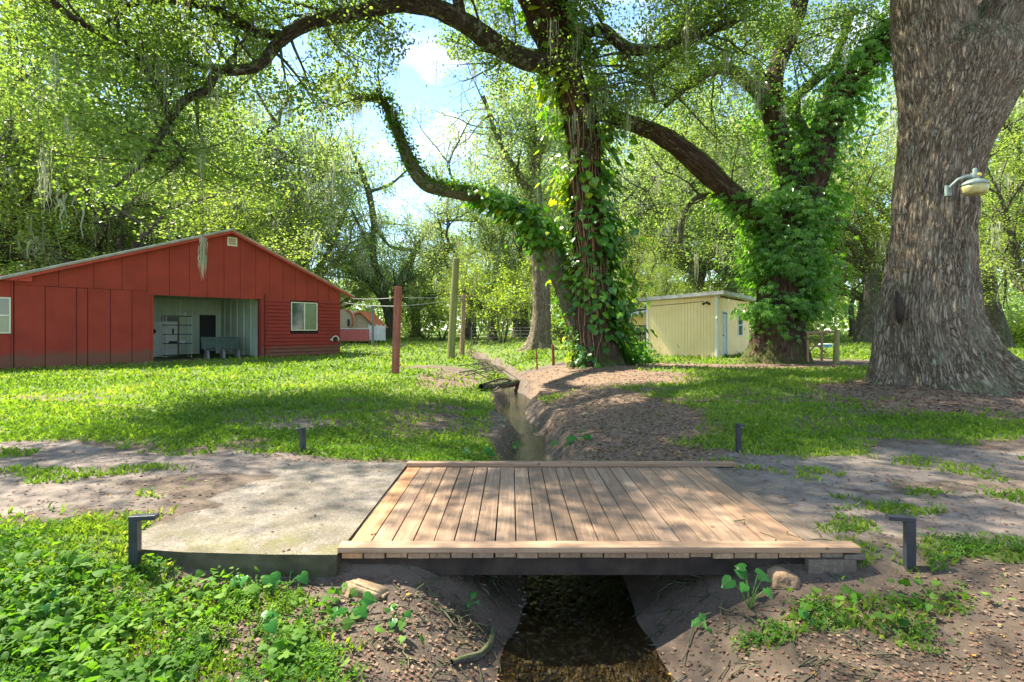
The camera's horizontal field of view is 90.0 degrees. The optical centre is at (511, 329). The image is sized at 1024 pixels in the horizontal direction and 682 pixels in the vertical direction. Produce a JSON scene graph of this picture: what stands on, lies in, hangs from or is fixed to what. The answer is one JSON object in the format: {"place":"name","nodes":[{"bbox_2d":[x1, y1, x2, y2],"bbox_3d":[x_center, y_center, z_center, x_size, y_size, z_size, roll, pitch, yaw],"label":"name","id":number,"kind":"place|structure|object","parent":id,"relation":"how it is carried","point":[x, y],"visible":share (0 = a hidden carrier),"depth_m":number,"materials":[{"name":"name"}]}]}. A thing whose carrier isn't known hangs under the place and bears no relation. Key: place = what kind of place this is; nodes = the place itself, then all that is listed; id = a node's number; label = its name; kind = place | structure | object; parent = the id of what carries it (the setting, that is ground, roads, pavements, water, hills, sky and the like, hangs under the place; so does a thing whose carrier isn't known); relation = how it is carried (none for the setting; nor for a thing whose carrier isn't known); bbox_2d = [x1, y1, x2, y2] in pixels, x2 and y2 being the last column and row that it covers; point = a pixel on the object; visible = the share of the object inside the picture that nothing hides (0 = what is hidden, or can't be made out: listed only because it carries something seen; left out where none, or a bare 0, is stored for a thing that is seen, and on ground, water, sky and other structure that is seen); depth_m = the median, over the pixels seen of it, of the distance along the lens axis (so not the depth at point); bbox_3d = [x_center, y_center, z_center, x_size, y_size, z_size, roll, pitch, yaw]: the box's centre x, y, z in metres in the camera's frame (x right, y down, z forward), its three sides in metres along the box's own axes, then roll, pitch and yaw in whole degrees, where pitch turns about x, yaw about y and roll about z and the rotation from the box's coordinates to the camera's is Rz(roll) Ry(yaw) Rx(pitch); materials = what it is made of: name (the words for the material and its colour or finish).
{"place":"outdoors","nodes":[
{"label":"outdoors","id":0,"kind":"place"},
{"bbox_2d":[0,331,1023,681],"bbox_3d":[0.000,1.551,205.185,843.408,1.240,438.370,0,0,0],"label":"ground","id":1,"kind":"structure","parent":0,"point":[806,513],"depth_m":4.21,"materials":[{"name":"soil"}]},
{"bbox_2d":[40,589,61,614],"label":"taro plant","id":2,"kind":"object","parent":1,"relation":"on","point":[45,608],"visible":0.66,"depth_m":2.85,"materials":[{"name":"green plant"}]},
{"bbox_2d":[0,40,117,259],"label":"oak tree","id":3,"kind":"object","parent":1,"relation":"on","point":[4,156],"visible":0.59,"depth_m":28.73,"materials":[{"name":"green plant"}]},
{"bbox_2d":[0,0,274,274],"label":"oak tree","id":4,"kind":"object","parent":1,"relation":"on","point":[17,64],"visible":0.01,"depth_m":46.70,"materials":[{"name":"green plant"}]},
{"bbox_2d":[128,513,158,567],"bbox_3d":[-2.450,1.476,3.407,0.163,0.485,0.056,0,0,-9],"label":"path light","id":5,"kind":"object","parent":1,"relation":"on","point":[135,538],"visible":0.77,"depth_m":3.38,"materials":[{"name":"black metal"}]},
{"bbox_2d":[0,0,303,333],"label":"oak tree","id":6,"kind":"object","parent":1,"relation":"on","point":[7,254],"visible":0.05,"depth_m":34.13,"materials":[{"name":"green plant"}]},
{"bbox_2d":[0,42,320,273],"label":"oak tree","id":7,"kind":"object","parent":1,"relation":"on","point":[136,243],"visible":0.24,"depth_m":30.37,"materials":[{"name":"green plant"}]},
{"bbox_2d":[0,127,339,276],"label":"oak tree","id":8,"kind":"object","parent":1,"relation":"on","point":[121,236],"visible":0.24,"depth_m":32.25,"materials":[{"name":"green plant"}]},
{"bbox_2d":[0,13,352,272],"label":"oak tree","id":9,"kind":"object","parent":1,"relation":"on","point":[233,199],"visible":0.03,"depth_m":43.02,"materials":[{"name":"green plant"}]},
{"bbox_2d":[0,228,354,369],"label":"red barn","id":10,"kind":"structure","parent":1,"relation":"on","point":[110,308],"depth_m":23.38,"materials":[{"name":"paint"}]},
{"bbox_2d":[0,297,10,332],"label":"window","id":11,"kind":"structure","parent":10,"relation":"in","point":[5,302],"depth_m":19.25,"materials":[{"name":"glass"}]},
{"bbox_2d":[154,321,176,356],"bbox_3d":[-18.931,0.520,27.784,0.650,1.900,1.200,0,0,41],"label":"cabinet","id":12,"kind":"object","parent":10,"relation":"on","point":[158,342],"visible":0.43,"depth_m":27.58,"materials":[{"name":"white paint"}]},
{"bbox_2d":[162,315,191,357],"bbox_3d":[-17.543,0.370,26.846,0.540,2.200,1.220,0,0,41],"label":"shelving unit","id":13,"kind":"object","parent":10,"relation":"in","point":[166,343],"visible":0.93,"depth_m":26.82,"materials":[{"name":"white paint"}]},
{"bbox_2d":[200,315,215,353],"bbox_3d":[-17.861,0.310,30.061,0.045,2.320,0.850,0,0,41],"label":"interior door","id":14,"kind":"structure","parent":10,"relation":"in","point":[207,322],"depth_m":30.03,"materials":[{"name":"plastic"}]},
{"bbox_2d":[200,337,243,358],"bbox_3d":[-14.881,0.925,26.292,0.745,1.090,1.800,0,0,41],"label":"bench","id":15,"kind":"object","parent":10,"relation":"on","point":[208,344],"visible":0.95,"depth_m":26.23,"materials":[{"name":"grey wood"}]},
{"bbox_2d":[291,302,317,330],"bbox_3d":[-11.416,-0.715,28.138,0.090,1.550,1.510,0,0,41],"label":"window","id":16,"kind":"structure","parent":10,"relation":"in","point":[304,315],"depth_m":28.12,"materials":[{"name":"glass"}]},
{"bbox_2d":[0,0,412,274],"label":"oak tree","id":17,"kind":"object","parent":1,"relation":"on","point":[344,152],"visible":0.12,"depth_m":55.13,"materials":[{"name":"green plant"}]},
{"bbox_2d":[4,14,414,274],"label":"oak tree","id":18,"kind":"object","parent":1,"relation":"on","point":[273,130],"visible":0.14,"depth_m":52.80,"materials":[{"name":"green plant"}]},
{"bbox_2d":[97,152,341,266],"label":"oak tree","id":19,"kind":"object","parent":1,"relation":"on","point":[277,222],"visible":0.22,"depth_m":45.25,"materials":[{"name":"green plant"}]},
{"bbox_2d":[230,571,280,588],"bbox_3d":[-1.639,1.625,3.276,0.295,0.118,0.109,0,0,-15],"label":"taro plant","id":20,"kind":"object","parent":1,"relation":"on","point":[272,578],"visible":0.75,"depth_m":3.27,"materials":[{"name":"green plant"}]},
{"bbox_2d":[112,183,412,302],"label":"oak tree","id":21,"kind":"object","parent":1,"relation":"on","point":[331,262],"visible":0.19,"depth_m":48.94,"materials":[{"name":"green plant"}]},
{"bbox_2d":[256,610,281,633],"bbox_3d":[-1.383,1.667,2.901,0.131,0.096,0.193,0,0,-11],"label":"taro plant","id":22,"kind":"object","parent":1,"relation":"on","point":[270,626],"visible":1,"depth_m":2.91,"materials":[{"name":"green plant"}]},
{"bbox_2d":[142,461,406,576],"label":"concrete slab","id":23,"kind":"structure","parent":1,"relation":"on","point":[228,528],"depth_m":3.95,"materials":[{"name":"grey concrete"}]},
{"bbox_2d":[275,570,308,587],"bbox_3d":[-1.437,1.629,3.361,0.210,0.099,0.133,0,0,-10],"label":"taro plant","id":24,"kind":"object","parent":1,"relation":"on","point":[303,576],"visible":0.96,"depth_m":3.32,"materials":[{"name":"green plant"}]},
{"bbox_2d":[294,427,305,451],"bbox_3d":[-2.610,1.438,6.306,0.056,0.450,0.128,0,0,34],"label":"path light","id":25,"kind":"object","parent":1,"relation":"on","point":[302,438],"visible":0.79,"depth_m":6.32,"materials":[{"name":"black metal"}]},
{"bbox_2d":[173,84,448,309],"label":"oak tree","id":26,"kind":"object","parent":1,"relation":"on","point":[340,246],"visible":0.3,"depth_m":60.76,"materials":[{"name":"green plant"}]},
{"bbox_2d":[330,591,376,619],"bbox_3d":[-0.941,1.655,3.049,0.268,0.107,0.134,0,0,-18],"label":"taro plant","id":27,"kind":"object","parent":1,"relation":"on","point":[367,599],"visible":0.98,"depth_m":3.03,"materials":[{"name":"green plant"}]},
{"bbox_2d":[340,328,369,340],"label":"pink wall","id":28,"kind":"structure","parent":1,"relation":"on","point":[354,334],"depth_m":42.00,"materials":[{"name":"paint"}]},
{"bbox_2d":[297,238,423,322],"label":"oak tree","id":29,"kind":"object","parent":1,"relation":"on","point":[347,300],"visible":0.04,"depth_m":71.06,"materials":[{"name":"green plant"}]},
{"bbox_2d":[340,309,388,327],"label":"house","id":30,"kind":"structure","parent":1,"relation":"on","point":[354,319],"depth_m":46.85,"materials":[{"name":"beige paint"}]},
{"bbox_2d":[342,577,388,599],"bbox_3d":[-0.928,1.703,3.301,0.294,0.194,0.190,0,0,13],"label":"stone block","id":31,"kind":"object","parent":1,"relation":"on","point":[361,585],"depth_m":3.25,"materials":[{"name":"stone"}]},
{"bbox_2d":[368,324,385,340],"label":"vinyl fence","id":32,"kind":"object","parent":1,"relation":"on","point":[379,332],"visible":0.77,"depth_m":43.00,"materials":[{"name":"white paint"}]},
{"bbox_2d":[392,286,403,373],"bbox_3d":[-3.837,0.172,17.213,0.414,3.226,0.235,0,0,0],"label":"clothesline post","id":33,"kind":"object","parent":1,"relation":"on","point":[397,297],"visible":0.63,"depth_m":17.13,"materials":[{"name":"red wood"}]},
{"bbox_2d":[388,604,410,629],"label":"taro plant","id":34,"kind":"object","parent":1,"relation":"on","point":[392,622],"visible":0.94,"depth_m":3.02,"materials":[{"name":"green plant"}]},
{"bbox_2d":[323,227,496,337],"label":"oak tree","id":35,"kind":"object","parent":1,"relation":"on","point":[411,335],"visible":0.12,"depth_m":71.86,"materials":[{"name":"green plant"}]},
{"bbox_2d":[309,107,513,338],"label":"oak tree","id":36,"kind":"object","parent":1,"relation":"on","point":[387,312],"visible":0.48,"depth_m":61.56,"materials":[{"name":"green plant"}]},
{"bbox_2d":[0,0,827,367],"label":"oak tree","id":37,"kind":"object","parent":1,"relation":"on","point":[144,62],"visible":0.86,"depth_m":13.85,"materials":[{"name":"green plant"}]},
{"bbox_2d":[198,173,207,275],"bbox_3d":[-7.393,-2.443,12.204,0.241,2.587,0.228,0,0,0],"label":"hanging moss","id":38,"kind":"object","parent":37,"relation":"hanging from","point":[203,255],"visible":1,"depth_m":12.19,"materials":[{"name":"grey plant"}]},
{"bbox_2d":[360,0,678,368],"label":"climbing vine","id":39,"kind":"object","parent":37,"relation":"attached to","point":[504,202],"visible":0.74,"depth_m":18.35,"materials":[{"name":"green plant"}]},
{"bbox_2d":[400,320,428,336],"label":"bush","id":40,"kind":"object","parent":1,"relation":"on","point":[403,327],"visible":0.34,"depth_m":75.19,"materials":[{"name":"green plant"}]},
{"bbox_2d":[391,285,448,338],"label":"bush","id":41,"kind":"object","parent":1,"relation":"on","point":[411,317],"visible":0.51,"depth_m":59.46,"materials":[{"name":"green plant"}]},
{"bbox_2d":[401,266,472,339],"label":"bush","id":42,"kind":"object","parent":1,"relation":"on","point":[439,312],"visible":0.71,"depth_m":54.04,"materials":[{"name":"green plant"}]},
{"bbox_2d":[447,258,459,358],"bbox_3d":[-3.067,-0.929,26.696,0.675,5.549,0.414,0,0,0],"label":"utility pole","id":43,"kind":"object","parent":1,"relation":"on","point":[453,313],"visible":0.85,"depth_m":26.53,"materials":[{"name":"brown wood"}]},
{"bbox_2d":[345,158,572,339],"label":"oak tree","id":44,"kind":"object","parent":1,"relation":"on","point":[440,247],"visible":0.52,"depth_m":58.10,"materials":[{"name":"green plant"}]},
{"bbox_2d":[458,294,468,355],"bbox_3d":[-2.943,-0.121,31.186,0.700,4.046,0.296,0,0,0],"label":"clothesline post","id":45,"kind":"object","parent":1,"relation":"on","point":[462,330],"visible":0.82,"depth_m":31.07,"materials":[{"name":"brown wood"}]},
{"bbox_2d":[450,628,495,663],"bbox_3d":[-0.202,1.922,3.090,0.096,0.122,0.499,0,0,25],"label":"fallen branch","id":46,"kind":"object","parent":1,"relation":"on","point":[481,652],"visible":1,"depth_m":3.02,"materials":[{"name":"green plant"}]},
{"bbox_2d":[426,255,524,342],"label":"bush","id":47,"kind":"object","parent":1,"relation":"on","point":[468,305],"visible":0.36,"depth_m":47.76,"materials":[{"name":"green plant"}]},
{"bbox_2d":[461,446,495,455],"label":"taro plant","id":48,"kind":"object","parent":1,"relation":"on","point":[488,451],"visible":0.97,"depth_m":6.91,"materials":[{"name":"green plant"}]},
{"bbox_2d":[458,361,517,378],"bbox_3d":[-1.180,1.749,20.817,2.367,0.609,5.606,0,0,-14],"label":"brush pile","id":49,"kind":"object","parent":1,"relation":"on","point":[483,368],"visible":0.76,"depth_m":20.15,"materials":[{"name":"brown plant"}]},
{"bbox_2d":[444,241,532,343],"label":"bush","id":50,"kind":"object","parent":1,"relation":"on","point":[499,301],"visible":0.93,"depth_m":41.58,"materials":[{"name":"green plant"}]},
{"bbox_2d":[427,233,554,340],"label":"oak tree","id":51,"kind":"object","parent":1,"relation":"on","point":[492,322],"visible":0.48,"depth_m":48.24,"materials":[{"name":"green plant"}]},
{"bbox_2d":[478,378,520,388],"bbox_3d":[-0.317,1.733,15.870,0.373,0.568,4.030,0,0,17],"label":"fallen log","id":52,"kind":"object","parent":1,"relation":"on","point":[509,383],"visible":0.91,"depth_m":15.51,"materials":[{"name":"brown wood"}]},
{"bbox_2d":[0,537,1015,681],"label":"broadleaf weeds","id":53,"kind":"object","parent":1,"relation":"on","point":[124,671],"visible":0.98,"depth_m":2.81,"materials":[{"name":"green plant"}]},
{"bbox_2d":[0,334,1023,681],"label":"lawn grass","id":54,"kind":"structure","parent":1,"relation":"on","point":[98,426],"depth_m":7.98,"materials":[{"name":"green plant"}]},
{"bbox_2d":[0,393,1023,681],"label":"ground cover","id":55,"kind":"object","parent":1,"relation":"on","point":[24,671],"visible":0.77,"depth_m":3.05,"materials":[{"name":"green plant"}]},
{"bbox_2d":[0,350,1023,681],"bbox_3d":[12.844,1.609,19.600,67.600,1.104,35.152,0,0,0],"label":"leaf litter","id":56,"kind":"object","parent":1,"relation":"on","point":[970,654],"visible":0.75,"depth_m":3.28,"materials":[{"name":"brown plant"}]},
{"bbox_2d":[366,90,665,336],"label":"oak tree","id":57,"kind":"object","parent":1,"relation":"on","point":[449,169],"visible":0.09,"depth_m":59.58,"materials":[{"name":"green plant"}]},
{"bbox_2d":[476,248,558,338],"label":"bush","id":58,"kind":"object","parent":1,"relation":"on","point":[519,269],"visible":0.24,"depth_m":51.59,"materials":[{"name":"green plant"}]},
{"bbox_2d":[22,266,1023,334],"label":"wood","id":59,"kind":"object","parent":1,"relation":"on","point":[842,323],"visible":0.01,"depth_m":93.82,"materials":[{"name":"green plant"}]},
{"bbox_2d":[409,17,638,351],"bbox_3d":[0.542,-8.118,31.630,14.519,19.319,9.731,0,0,-24],"label":"oak tree","id":60,"kind":"object","parent":1,"relation":"on","point":[539,336],"visible":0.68,"depth_m":30.93,"materials":[{"name":"green plant"}]},
{"bbox_2d":[471,327,644,346],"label":"wire fence","id":61,"kind":"object","parent":1,"relation":"on","point":[520,337],"visible":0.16,"depth_m":44.00,"materials":[{"name":"grey metal"}]},
{"bbox_2d":[550,288,570,343],"bbox_3d":[4.018,-1.229,39.356,5.313,4.954,5.848,0,0,0],"label":"bush","id":62,"kind":"object","parent":1,"relation":"on","point":[557,321],"visible":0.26,"depth_m":39.57,"materials":[{"name":"green plant"}]},
{"bbox_2d":[499,397,650,681],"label":"pebbles","id":63,"kind":"object","parent":1,"relation":"on","point":[536,659],"visible":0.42,"depth_m":3.55,"materials":[{"name":"brown gravel"}]},
{"bbox_2d":[569,429,592,441],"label":"taro plant","id":64,"kind":"object","parent":1,"relation":"on","point":[587,436],"visible":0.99,"depth_m":7.47,"materials":[{"name":"green plant"}]},
{"bbox_2d":[404,519,763,664],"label":"roots","id":65,"kind":"object","parent":1,"relation":"on","point":[494,597],"visible":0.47,"depth_m":3.35,"materials":[{"name":"brown plant"}]},
{"bbox_2d":[461,196,714,335],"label":"oak tree","id":66,"kind":"object","parent":1,"relation":"on","point":[556,295],"visible":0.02,"depth_m":79.03,"materials":[{"name":"green plant"}]},
{"bbox_2d":[223,392,971,681],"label":"twigs","id":67,"kind":"object","parent":1,"relation":"on","point":[705,671],"visible":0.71,"depth_m":3.04,"materials":[{"name":"brown plant"}]},
{"bbox_2d":[337,461,864,574],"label":"wooden bridge","id":68,"kind":"structure","parent":1,"relation":"on","point":[648,517],"depth_m":3.94,"materials":[{"name":"orange wood"}]},
{"bbox_2d":[483,84,753,294],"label":"oak tree","id":69,"kind":"object","parent":1,"relation":"on","point":[691,140],"visible":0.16,"depth_m":52.11,"materials":[{"name":"green plant"}]},
{"bbox_2d":[626,310,645,344],"bbox_3d":[6.697,0.167,28.925,1.569,2.466,3.150,0,0,0],"label":"lean to","id":70,"kind":"object","parent":1,"relation":"on","point":[641,321],"visible":0.2,"depth_m":27.50,"materials":[{"name":"yellow paint"}]},
{"bbox_2d":[572,212,718,343],"bbox_3d":[8.621,-3.135,36.975,9.258,9.149,9.295,0,0,-39],"label":"oak tree","id":71,"kind":"object","parent":1,"relation":"on","point":[654,276],"visible":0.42,"depth_m":35.03,"materials":[{"name":"green plant"}]},
{"bbox_2d":[615,225,742,341],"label":"bush","id":72,"kind":"object","parent":1,"relation":"on","point":[662,271],"visible":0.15,"depth_m":43.48,"materials":[{"name":"green plant"}]},
{"bbox_2d":[636,248,753,295],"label":"bush","id":73,"kind":"object","parent":1,"relation":"on","point":[708,284],"visible":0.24,"depth_m":46.06,"materials":[{"name":"green plant"}]},
{"bbox_2d":[638,290,755,357],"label":"yellow shed","id":74,"kind":"structure","parent":1,"relation":"on","point":[689,324],"depth_m":24.24,"materials":[{"name":"paint"}]},
{"bbox_2d":[723,314,726,354],"bbox_3d":[10.058,0.250,24.219,0.110,2.000,0.800,0,0,37],"label":"door","id":75,"kind":"structure","parent":74,"relation":"in","point":[724,315],"depth_m":24.26,"materials":[{"name":"paint"}]},
{"bbox_2d":[691,612,711,633],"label":"taro plant","id":76,"kind":"object","parent":1,"relation":"on","point":[695,622],"visible":1,"depth_m":3.22,"materials":[{"name":"green plant"}]},
{"bbox_2d":[521,0,892,364],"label":"oak tree","id":77,"kind":"object","parent":1,"relation":"on","point":[705,169],"visible":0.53,"depth_m":19.80,"materials":[{"name":"green plant"}]},
{"bbox_2d":[647,0,897,344],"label":"climbing creeper","id":78,"kind":"object","parent":77,"relation":"attached to","point":[813,269],"visible":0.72,"depth_m":19.70,"materials":[{"name":"green plant"}]},
{"bbox_2d":[561,184,881,335],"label":"oak tree","id":79,"kind":"object","parent":1,"relation":"on","point":[706,282],"visible":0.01,"depth_m":71.14,"materials":[{"name":"green plant"}]},
{"bbox_2d":[735,423,744,452],"bbox_3d":[2.773,1.401,6.228,0.056,0.505,0.128,0,0,-3],"label":"path light","id":80,"kind":"object","parent":1,"relation":"on","point":[738,435],"visible":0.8,"depth_m":6.24,"materials":[{"name":"black metal"}]},
{"bbox_2d":[603,78,883,329],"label":"oak tree","id":81,"kind":"object","parent":1,"relation":"on","point":[729,245],"visible":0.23,"depth_m":44.72,"materials":[{"name":"green plant"}]},
{"bbox_2d":[721,563,771,609],"bbox_3d":[1.487,1.651,3.251,0.332,0.238,0.235,0,0,10],"label":"taro plant","id":82,"kind":"object","parent":1,"relation":"on","point":[728,582],"visible":1,"depth_m":3.23,"materials":[{"name":"green plant"}]},
{"bbox_2d":[602,20,897,336],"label":"oak tree","id":83,"kind":"object","parent":1,"relation":"on","point":[862,128],"visible":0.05,"depth_m":53.45,"materials":[{"name":"green plant"}]},
{"bbox_2d":[556,61,983,303],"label":"oak tree","id":84,"kind":"object","parent":1,"relation":"on","point":[680,264],"visible":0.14,"depth_m":51.46,"materials":[{"name":"green plant"}]},
{"bbox_2d":[766,566,800,589],"bbox_3d":[1.802,1.693,3.421,0.242,0.218,0.238,0,0,0],"label":"rock","id":85,"kind":"object","parent":1,"relation":"on","point":[780,577],"visible":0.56,"depth_m":3.35,"materials":[{"name":"stone"}]},
{"bbox_2d":[745,203,888,329],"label":"oak tree","id":86,"kind":"object","parent":1,"relation":"on","point":[850,295],"visible":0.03,"depth_m":70.28,"materials":[{"name":"green plant"}]},
{"bbox_2d":[805,331,833,361],"bbox_3d":[11.705,0.647,19.447,1.096,1.186,0.100,0,0,0],"label":"timber fence","id":87,"kind":"object","parent":1,"relation":"on","point":[808,351],"visible":0.95,"depth_m":19.42,"materials":[{"name":"brown wood"}]},
{"bbox_2d":[806,296,859,336],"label":"bush","id":88,"kind":"object","parent":1,"relation":"on","point":[826,321],"visible":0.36,"depth_m":71.10,"materials":[{"name":"green plant"}]},
{"bbox_2d":[833,329,839,363],"bbox_3d":[12.127,0.798,19.147,0.247,1.595,0.220,0,0,0],"label":"gate post","id":89,"kind":"object","parent":1,"relation":"on","point":[836,350],"visible":0.85,"depth_m":19.07,"materials":[{"name":"brown wood"}]},
{"bbox_2d":[848,292,856,336],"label":"tree trunk","id":90,"kind":"object","parent":1,"relation":"on","point":[852,326],"visible":0.61,"depth_m":65.77,"materials":[{"name":"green plant"}]},
{"bbox_2d":[701,60,1023,309],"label":"oak tree","id":91,"kind":"object","parent":1,"relation":"on","point":[876,148],"visible":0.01,"depth_m":67.78,"materials":[{"name":"green plant"}]},
{"bbox_2d":[725,112,1018,342],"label":"oak tree","id":92,"kind":"object","parent":1,"relation":"on","point":[863,331],"visible":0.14,"depth_m":41.72,"materials":[{"name":"green plant"}]},
{"bbox_2d":[885,513,915,571],"bbox_3d":[2.570,1.480,3.387,0.158,0.495,0.056,0,0,14],"label":"path light","id":93,"kind":"object","parent":1,"relation":"on","point":[909,541],"visible":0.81,"depth_m":3.35,"materials":[{"name":"black metal"}]},
{"bbox_2d":[828,92,1023,347],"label":"oak tree","id":94,"kind":"object","parent":1,"relation":"on","point":[997,318],"visible":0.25,"depth_m":33.75,"materials":[{"name":"green plant"}]},
{"bbox_2d":[857,72,1023,324],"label":"oak tree","id":95,"kind":"object","parent":1,"relation":"on","point":[990,167],"visible":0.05,"depth_m":52.48,"materials":[{"name":"green plant"}]},
{"bbox_2d":[863,0,1023,395],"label":"oak tree","id":96,"kind":"object","parent":1,"relation":"on","point":[958,71],"visible":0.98,"depth_m":10.35,"materials":[{"name":"brown plant"}]},
{"bbox_2d":[944,168,989,195],"bbox_3d":[8.739,-2.822,9.776,0.581,0.500,0.489,0,0,0],"label":"yard lamp","id":97,"kind":"object","parent":96,"relation":"attached to","point":[975,184],"visible":1,"depth_m":9.69,"materials":[{"name":"metal"}]},
{"bbox_2d":[978,111,1023,313],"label":"oak tree","id":98,"kind":"object","parent":1,"relation":"on","point":[1013,267],"visible":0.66,"depth_m":26.73,"materials":[{"name":"green plant"}]},
{"bbox_2d":[1005,313,1023,342],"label":"bush","id":99,"kind":"object","parent":1,"relation":"on","point":[1013,328],"visible":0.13,"depth_m":40.53,"materials":[{"name":"green plant"}]},
{"bbox_2d":[1006,305,1023,342],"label":"bush","id":100,"kind":"object","parent":1,"relation":"on","point":[1021,325],"visible":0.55,"depth_m":40.59,"materials":[{"name":"green plant"}]},
{"bbox_2d":[0,0,1023,330],"label":"sky","id":101,"kind":"structure","parent":0,"point":[416,71],"materials":[{"name":"blue"}]},
{"bbox_2d":[476,359,662,676],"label":"water","id":102,"kind":"structure","parent":0,"point":[508,389],"depth_m":11.24,"materials":[{"name":"liquid"}]},
{"bbox_2d":[481,370,508,382],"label":"leafy clump","id":103,"kind":"object","parent":102,"relation":"on","point":[493,377],"visible":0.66,"depth_m":19.21,"materials":[{"name":"green plant"}]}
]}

